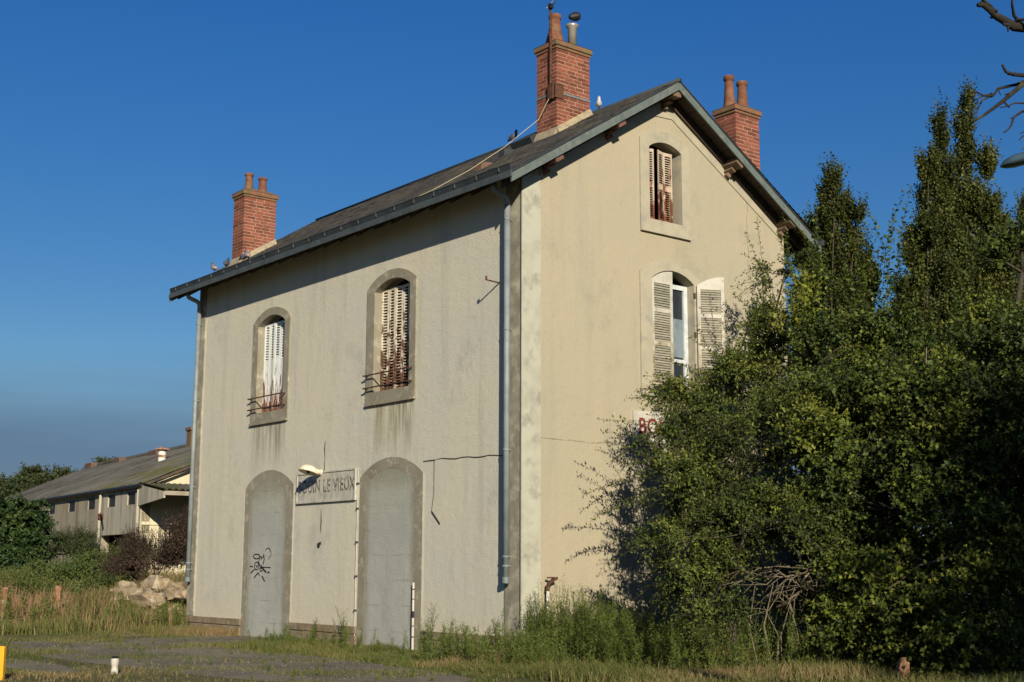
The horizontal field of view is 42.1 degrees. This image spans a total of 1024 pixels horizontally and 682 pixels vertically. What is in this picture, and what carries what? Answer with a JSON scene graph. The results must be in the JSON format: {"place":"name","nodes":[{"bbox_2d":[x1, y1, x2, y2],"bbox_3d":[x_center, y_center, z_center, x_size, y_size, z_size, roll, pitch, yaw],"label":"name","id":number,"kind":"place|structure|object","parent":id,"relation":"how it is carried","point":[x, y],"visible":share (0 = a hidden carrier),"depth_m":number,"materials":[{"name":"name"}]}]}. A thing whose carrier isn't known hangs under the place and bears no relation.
{"place":"outdoors","nodes":[
{"label":"outdoors","id":0,"kind":"place"},
{"bbox_2d":[5,658,78,673],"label":"gravel track","id":1,"kind":"structure","parent":0,"point":[37,666],"depth_m":18.11,"materials":[{"name":"grey gravel"}]},
{"bbox_2d":[0,576,1023,681],"bbox_3d":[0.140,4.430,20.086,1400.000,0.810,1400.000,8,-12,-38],"label":"ground","id":2,"kind":"structure","parent":0,"point":[189,678],"depth_m":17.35,"materials":[{"name":"green plant"}]},
{"bbox_2d":[0,646,6,679],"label":"yellow post","id":3,"kind":"object","parent":2,"relation":"on","point":[3,649],"visible":0.94,"depth_m":15.86,"materials":[{"name":"paint"}]},
{"bbox_2d":[0,587,7,612],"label":"fence stake","id":4,"kind":"object","parent":2,"relation":"on","point":[4,588],"visible":0.54,"depth_m":30.31,"materials":[{"name":"brown wood"}]},
{"bbox_2d":[0,472,34,498],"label":"oak tree","id":5,"kind":"object","parent":2,"relation":"on","point":[20,485],"visible":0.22,"depth_m":66.67,"materials":[{"name":"green plant"}]},
{"bbox_2d":[0,477,62,574],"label":"ivy bush","id":6,"kind":"object","parent":2,"relation":"on","point":[25,524],"visible":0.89,"depth_m":38.43,"materials":[{"name":"green plant"}]},
{"bbox_2d":[9,461,64,487],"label":"oak tree","id":7,"kind":"object","parent":2,"relation":"on","point":[36,477],"visible":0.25,"depth_m":72.74,"materials":[{"name":"green plant"}]},
{"bbox_2d":[53,586,60,614],"bbox_3d":[-10.508,5.984,30.713,0.100,0.662,0.140,8,-12,-38],"label":"fence stake","id":8,"kind":"object","parent":2,"relation":"on","point":[57,592],"visible":0.64,"depth_m":30.69,"materials":[{"name":"brown wood"}]},
{"bbox_2d":[52,463,77,477],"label":"oak tree","id":9,"kind":"object","parent":2,"relation":"on","point":[65,470],"visible":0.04,"depth_m":75.24,"materials":[{"name":"green plant"}]},
{"bbox_2d":[0,569,133,605],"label":"wild rose bush","id":10,"kind":"object","parent":2,"relation":"on","point":[88,583],"visible":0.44,"depth_m":32.48,"materials":[{"name":"green plant"}]},
{"bbox_2d":[0,540,143,587],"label":"broom shrub","id":11,"kind":"object","parent":2,"relation":"on","point":[89,564],"visible":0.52,"depth_m":34.82,"materials":[{"name":"green plant"}]},
{"bbox_2d":[43,521,109,567],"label":"willow shrub","id":12,"kind":"object","parent":2,"relation":"on","point":[71,542],"visible":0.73,"depth_m":40.26,"materials":[{"name":"green plant"}]},
{"bbox_2d":[0,564,187,635],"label":"tall grass","id":13,"kind":"structure","parent":2,"relation":"on","point":[60,619],"depth_m":29.93,"materials":[{"name":"green plant"}]},
{"bbox_2d":[5,427,191,575],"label":"shed","id":14,"kind":"structure","parent":2,"relation":"on","point":[109,498],"depth_m":46.79,"materials":[{"name":"grey wood"}]},
{"bbox_2d":[100,486,150,535],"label":"sliding door","id":15,"kind":"structure","parent":14,"relation":"in","point":[114,520],"depth_m":44.79,"materials":[{"name":"grey metal"}]},
{"bbox_2d":[83,456,117,467],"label":"oak tree","id":16,"kind":"object","parent":2,"relation":"on","point":[99,459],"visible":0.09,"depth_m":68.60,"materials":[{"name":"green plant"}]},
{"bbox_2d":[111,656,118,673],"bbox_3d":[-5.130,4.193,17.191,0.099,0.245,0.104,8,-12,-38],"label":"marker stump","id":17,"kind":"object","parent":2,"relation":"on","point":[114,662],"visible":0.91,"depth_m":17.16,"materials":[{"name":"white metal"}]},
{"bbox_2d":[83,502,188,580],"bbox_3d":[-8.902,5.303,33.324,3.559,2.697,2.099,-4,-11,23],"label":"dead dock bush","id":18,"kind":"object","parent":2,"relation":"on","point":[135,554],"visible":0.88,"depth_m":33.12,"materials":[{"name":"brown plant"}]},
{"bbox_2d":[120,602,186,615],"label":"rubble chips","id":19,"kind":"object","parent":2,"relation":"on","point":[169,608],"visible":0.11,"depth_m":30.84,"materials":[{"name":"stone"}]},
{"bbox_2d":[111,585,137,604],"bbox_3d":[-8.918,5.995,31.204,0.856,0.534,0.587,-1,-10,6],"label":"rubble stone","id":20,"kind":"object","parent":19,"relation":"on","point":[126,590],"visible":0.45,"depth_m":31.01,"materials":[{"name":"beige stone"}]},
{"bbox_2d":[128,587,155,606],"bbox_3d":[-8.552,5.950,30.900,0.636,0.453,0.588,-3,-10,17],"label":"rubble stone","id":21,"kind":"object","parent":19,"relation":"on","point":[142,595],"visible":0.85,"depth_m":30.73,"materials":[{"name":"beige stone"}]},
{"bbox_2d":[141,575,174,592],"bbox_3d":[-8.475,5.863,31.901,0.648,0.533,0.744,8,-12,-38],"label":"rubble stone","id":22,"kind":"object","parent":19,"relation":"on","point":[152,581],"visible":0.59,"depth_m":31.69,"materials":[{"name":"beige stone"}]},
{"bbox_2d":[149,592,166,609],"bbox_3d":[-8.173,6.013,30.792,0.424,0.403,0.554,1,-10,-7],"label":"rubble stone","id":23,"kind":"object","parent":19,"relation":"on","point":[157,596],"visible":0.77,"depth_m":30.58,"materials":[{"name":"beige stone"}]},
{"bbox_2d":[159,585,177,600],"bbox_3d":[-8.116,5.981,31.448,0.430,0.402,0.696,4,-10,-21],"label":"rubble stone","id":24,"kind":"object","parent":19,"relation":"on","point":[169,590],"visible":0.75,"depth_m":31.21,"materials":[{"name":"beige stone"}]},
{"bbox_2d":[174,581,187,589],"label":"rubble stone","id":25,"kind":"object","parent":19,"relation":"on","point":[182,586],"visible":0.42,"depth_m":31.90,"materials":[{"name":"beige stone"}]},
{"bbox_2d":[118,598,189,626],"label":"weeds","id":26,"kind":"object","parent":2,"relation":"on","point":[175,609],"visible":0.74,"depth_m":28.77,"materials":[{"name":"green plant"}]},
{"bbox_2d":[173,589,186,601],"bbox_3d":[-7.680,5.952,31.145,0.481,0.300,0.376,-8,-13,40],"label":"rubble stone","id":27,"kind":"object","parent":2,"relation":"on","point":[180,595],"visible":0.73,"depth_m":31.02,"materials":[{"name":"beige stone"}]},
{"bbox_2d":[124,636,271,643],"bbox_3d":[-5.875,5.687,25.381,2.903,0.021,2.919,8,-12,-38],"label":"asphalt apron","id":28,"kind":"object","parent":2,"relation":"on","point":[197,639],"visible":0.82,"depth_m":25.11,"materials":[{"name":"grey asphalt"}]},
{"bbox_2d":[8,635,472,681],"bbox_3d":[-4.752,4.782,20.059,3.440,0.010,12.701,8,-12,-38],"label":"asphalt forecourt","id":29,"kind":"structure","parent":2,"relation":"on","point":[195,652],"depth_m":19.06,"materials":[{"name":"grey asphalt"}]},
{"bbox_2d":[14,626,500,681],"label":"weeds","id":30,"kind":"object","parent":2,"relation":"on","point":[268,667],"visible":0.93,"depth_m":18.60,"materials":[{"name":"green plant"}]},
{"bbox_2d":[312,613,318,636],"bbox_3d":[-3.606,5.279,24.406,0.154,0.554,0.275,-1,-10,5],"label":"weed plant","id":31,"kind":"object","parent":2,"relation":"on","point":[315,628],"visible":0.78,"depth_m":24.39,"materials":[{"name":"green plant"}]},
{"bbox_2d":[335,607,348,641],"bbox_3d":[-3.011,5.062,23.667,0.258,0.732,0.306,8,-12,-38],"label":"weed plant","id":32,"kind":"object","parent":2,"relation":"on","point":[342,624],"visible":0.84,"depth_m":23.66,"materials":[{"name":"green plant"}]},
{"bbox_2d":[247,622,485,655],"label":"weeds","id":33,"kind":"object","parent":2,"relation":"on","point":[344,643],"visible":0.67,"depth_m":22.70,"materials":[{"name":"green plant"}]},
{"bbox_2d":[411,583,414,649],"bbox_3d":[-1.653,4.620,22.209,0.042,1.160,0.042,3,-10,-16],"label":"post","id":34,"kind":"object","parent":2,"relation":"on","point":[412,631],"visible":0.94,"depth_m":22.19,"materials":[{"name":"white metal"}]},
{"bbox_2d":[421,601,438,651],"bbox_3d":[-1.314,4.653,21.664,0.263,0.891,0.246,8,-12,-38],"label":"weed plant","id":35,"kind":"object","parent":2,"relation":"on","point":[427,626],"visible":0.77,"depth_m":21.64,"materials":[{"name":"green plant"}]},
{"bbox_2d":[169,12,824,653],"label":"station building","id":36,"kind":"structure","parent":2,"relation":"on","point":[389,342],"depth_m":23.27,"materials":[{"name":"paint"}]},
{"bbox_2d":[211,262,217,270],"bbox_3d":[-6.354,-1.586,28.433,0.120,0.239,0.234,8,-12,-38],"label":"pigeon","id":37,"kind":"object","parent":36,"relation":"on","point":[214,267],"visible":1,"depth_m":28.39,"materials":[{"name":"grey"}]},
{"bbox_2d":[223,258,229,267],"bbox_3d":[-6.013,-1.658,28.007,0.234,0.239,0.118,21,-23,-64],"label":"pigeon","id":38,"kind":"object","parent":36,"relation":"on","point":[226,262],"visible":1,"depth_m":27.98,"materials":[{"name":"grey"}]},
{"bbox_2d":[239,253,245,260],"bbox_3d":[-5.541,-1.756,27.429,0.205,0.240,0.134,1,-10,-2],"label":"pigeon","id":39,"kind":"object","parent":36,"relation":"on","point":[242,257],"visible":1,"depth_m":27.39,"materials":[{"name":"grey"}]},
{"bbox_2d":[244,249,250,259],"bbox_3d":[-5.416,-1.780,27.284,0.119,0.240,0.235,8,-12,-38],"label":"pigeon","id":40,"kind":"object","parent":36,"relation":"on","point":[247,254],"visible":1,"depth_m":27.25,"materials":[{"name":"grey"}]},
{"bbox_2d":[250,548,270,581],"bbox_3d":[-5.023,4.465,26.573,0.026,0.665,0.851,8,-12,-38],"label":"graffiti tag","id":41,"kind":"object","parent":36,"relation":"attached to","point":[261,567],"visible":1,"depth_m":26.58,"materials":[{"name":"black paint"}]},
{"bbox_2d":[298,465,322,475],"bbox_3d":[-3.777,2.423,24.959,0.464,0.203,0.380,8,-12,-38],"label":"wall lamp","id":42,"kind":"object","parent":36,"relation":"attached to","point":[311,470],"visible":1,"depth_m":24.90,"materials":[{"name":"white plastic"}]},
{"bbox_2d":[317,518,321,548],"bbox_3d":[-3.620,3.525,24.979,0.021,0.740,0.160,8,-12,-38],"label":"wire stub","id":43,"kind":"object","parent":36,"relation":"attached to","point":[318,544],"visible":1,"depth_m":24.93,"materials":[{"name":"grey"}]},
{"bbox_2d":[296,468,357,503],"bbox_3d":[-3.488,2.725,24.923,0.048,0.580,2.120,8,-12,-38],"label":"station sign","id":44,"kind":"object","parent":36,"relation":"attached to","point":[334,485],"visible":1,"depth_m":24.84,"materials":[{"name":"metal"}]},
{"bbox_2d":[353,467,359,635],"bbox_3d":[-2.790,3.793,23.859,0.042,3.060,0.043,8,-12,-38],"label":"conduit","id":45,"kind":"object","parent":36,"relation":"attached to","point":[355,575],"visible":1,"depth_m":23.86,"materials":[{"name":"metal"}]},
{"bbox_2d":[427,455,502,523],"bbox_3d":[-0.828,2.415,21.646,0.021,1.094,2.151,8,-12,-38],"label":"loose wire","id":46,"kind":"object","parent":36,"relation":"attached to","point":[456,458],"visible":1,"depth_m":21.96,"materials":[{"name":"grey"}]},
{"bbox_2d":[507,129,517,141],"bbox_3d":[0.013,-4.133,26.901,0.134,0.264,0.250,8,-12,-38],"label":"pigeon","id":47,"kind":"object","parent":36,"relation":"on","point":[512,137],"visible":0.97,"depth_m":26.84,"materials":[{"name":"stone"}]},
{"bbox_2d":[546,0,563,99],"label":"aerial","id":48,"kind":"object","parent":36,"relation":"attached to","point":[556,89],"visible":1,"depth_m":24.62,"materials":[{"name":"metal"}]},
{"bbox_2d":[422,99,548,194],"bbox_3d":[-0.733,-3.453,24.153,2.854,2.149,0.363,1,-10,-4],"label":"aerial cable","id":49,"kind":"object","parent":48,"relation":"attached to","point":[491,155],"visible":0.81,"depth_m":24.16,"materials":[{"name":"beige plastic"}]},
{"bbox_2d":[564,522,572,529],"bbox_3d":[0.900,2.910,20.949,0.198,0.137,0.020,8,-12,-38],"label":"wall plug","id":50,"kind":"object","parent":36,"relation":"attached to","point":[569,525],"depth_m":20.96,"materials":[{"name":"beige plastic"}]},
{"bbox_2d":[596,96,601,108],"bbox_3d":[1.622,-4.450,24.908,0.114,0.228,0.218,2,-10,-13],"label":"pigeon","id":51,"kind":"object","parent":36,"relation":"on","point":[598,103],"visible":1,"depth_m":24.84,"materials":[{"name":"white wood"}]},
{"bbox_2d":[654,284,688,385],"bbox_3d":[2.679,-0.118,23.136,1.033,1.798,0.055,8,-12,-38],"label":"window frame","id":52,"kind":"structure","parent":36,"relation":"in","point":[680,313],"depth_m":23.35,"materials":[{"name":"white wood"}]},
{"bbox_2d":[632,410,745,448],"bbox_3d":[3.097,1.556,22.949,2.780,0.520,0.052,8,-12,-38],"label":"gable sign","id":53,"kind":"object","parent":36,"relation":"attached to","point":[637,415],"visible":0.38,"depth_m":22.25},
{"bbox_2d":[415,618,582,668],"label":"weeds","id":54,"kind":"object","parent":2,"relation":"on","point":[465,644],"visible":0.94,"depth_m":18.84,"materials":[{"name":"green plant"}]},
{"bbox_2d":[500,608,510,650],"bbox_3d":[-0.096,4.432,20.100,0.238,0.794,0.280,8,-12,-38],"label":"weed plant","id":55,"kind":"object","parent":2,"relation":"on","point":[505,627],"visible":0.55,"depth_m":20.13,"materials":[{"name":"green plant"}]},
{"bbox_2d":[529,591,547,637],"bbox_3d":[0.399,4.221,19.882,0.294,1.130,0.321,1,-10,-3],"label":"weed plant","id":56,"kind":"object","parent":2,"relation":"on","point":[538,611],"visible":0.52,"depth_m":19.88,"materials":[{"name":"green plant"}]},
{"bbox_2d":[546,577,557,634],"bbox_3d":[0.613,4.220,20.300,0.194,1.238,0.087,0,-10,3],"label":"standpipe","id":57,"kind":"object","parent":2,"relation":"on","point":[552,580],"visible":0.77,"depth_m":20.35,"materials":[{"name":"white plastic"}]},
{"bbox_2d":[516,573,861,669],"bbox_3d":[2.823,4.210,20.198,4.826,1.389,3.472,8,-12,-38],"label":"weeds","id":58,"kind":"object","parent":2,"relation":"on","point":[603,639],"visible":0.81,"depth_m":19.47,"materials":[{"name":"green plant"}]},
{"bbox_2d":[408,643,1023,681],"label":"rank grass","id":59,"kind":"structure","parent":2,"relation":"on","point":[855,672],"depth_m":16.91,"materials":[{"name":"green plant"}]},
{"bbox_2d":[583,212,871,664],"bbox_3d":[3.857,1.414,20.561,3.827,7.202,5.487,-7,-12,36],"label":"plum tree","id":60,"kind":"object","parent":2,"relation":"on","point":[712,560],"visible":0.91,"depth_m":19.43,"materials":[{"name":"green plant"}]},
{"bbox_2d":[788,150,887,408],"bbox_3d":[9.779,1.212,39.388,2.609,14.016,3.587,34,-35,-73],"label":"poplar tree","id":61,"kind":"object","parent":2,"relation":"on","point":[843,210],"visible":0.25,"depth_m":39.62,"materials":[{"name":"green plant"}]},
{"bbox_2d":[722,347,961,665],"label":"dead branches","id":62,"kind":"object","parent":2,"relation":"on","point":[816,581],"visible":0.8,"depth_m":18.85,"materials":[{"name":"brown wood"}]},
{"bbox_2d":[765,498,932,661],"bbox_3d":[4.927,3.675,19.299,2.530,2.736,2.170,-1,-10,9],"label":"hawthorn bush","id":63,"kind":"object","parent":2,"relation":"on","point":[885,543],"visible":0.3,"depth_m":19.02,"materials":[{"name":"green plant"}]},
{"bbox_2d":[719,180,998,665],"bbox_3d":[4.936,0.994,19.914,4.192,7.864,5.006,8,-12,-38],"label":"wild apple tree","id":64,"kind":"object","parent":2,"relation":"on","point":[831,369],"visible":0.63,"depth_m":19.50,"materials":[{"name":"green plant"}]},
{"bbox_2d":[748,281,1019,649],"bbox_3d":[6.514,2.807,24.592,7.557,7.958,6.609,-4,-11,24],"label":"elder tree","id":65,"kind":"object","parent":2,"relation":"on","point":[894,488],"visible":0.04,"depth_m":24.22,"materials":[{"name":"green plant"}]},
{"bbox_2d":[880,271,902,340],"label":"poplar tree","id":66,"kind":"object","parent":2,"relation":"on","point":[895,294],"visible":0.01,"depth_m":41.16,"materials":[{"name":"green plant"}]},
{"bbox_2d":[896,657,909,679],"bbox_3d":[4.997,4.180,16.998,0.160,0.284,0.177,-1,-10,4],"label":"field stone","id":67,"kind":"object","parent":2,"relation":"on","point":[903,663],"visible":0.85,"depth_m":16.94,"materials":[{"name":"beige stone"}]},
{"bbox_2d":[793,513,1023,679],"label":"bramble bush","id":68,"kind":"object","parent":2,"relation":"on","point":[873,604],"visible":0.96,"depth_m":17.39,"materials":[{"name":"green plant"}]},
{"bbox_2d":[802,352,1023,658],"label":"ash tree","id":69,"kind":"object","parent":2,"relation":"on","point":[968,596],"visible":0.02,"depth_m":21.28,"materials":[{"name":"green plant"}]},
{"bbox_2d":[814,208,1023,669],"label":"hazel tree","id":70,"kind":"object","parent":2,"relation":"on","point":[990,397],"visible":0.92,"depth_m":18.11,"materials":[{"name":"green plant"}]},
{"bbox_2d":[884,86,975,525],"bbox_3d":[11.546,0.189,37.217,2.488,15.281,2.431,8,-12,-38],"label":"poplar tree","id":71,"kind":"object","parent":2,"relation":"on","point":[935,273],"visible":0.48,"depth_m":37.40,"materials":[{"name":"green plant"}]},
{"bbox_2d":[961,181,975,615],"bbox_3d":[13.040,1.570,38.008,1.111,12.565,0.298,-3,-10,17],"label":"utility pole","id":72,"kind":"object","parent":2,"relation":"on","point":[973,235],"visible":0.06,"depth_m":38.57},
{"bbox_2d":[943,75,1023,465],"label":"poplar tree","id":73,"kind":"object","parent":2,"relation":"on","point":[979,203],"visible":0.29,"depth_m":38.38,"materials":[{"name":"green plant"}]},
{"bbox_2d":[972,0,1023,149],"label":"dead tree","id":74,"kind":"object","parent":2,"relation":"on","point":[1016,24],"visible":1,"depth_m":9.12,"materials":[{"name":"brown wood"}]},
{"bbox_2d":[1000,152,1023,168],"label":"street lamp","id":75,"kind":"object","parent":2,"relation":"on","point":[1014,160],"visible":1,"depth_m":19.25,"materials":[{"name":"grey metal"}]},
{"bbox_2d":[1009,188,1023,294],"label":"poplar tree","id":76,"kind":"object","parent":2,"relation":"on","point":[1020,202],"visible":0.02,"depth_m":39.24,"materials":[{"name":"green plant"}]},
{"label":"rubble stone","id":77,"kind":"object","parent":2,"relation":"on","visible":0},
{"bbox_2d":[117,580,136,587],"bbox_3d":[-9.322,5.938,32.159,0.491,0.311,0.335,4,-11,-23],"label":"rubble stone","id":78,"kind":"object","parent":77,"relation":"on","point":[124,583],"visible":0.48,"depth_m":32.07,"materials":[{"name":"beige stone"}]},
{"bbox_2d":[0,0,1023,554],"label":"sky","id":79,"kind":"structure","parent":0,"point":[130,129],"materials":[{"name":"blue"}]}
]}

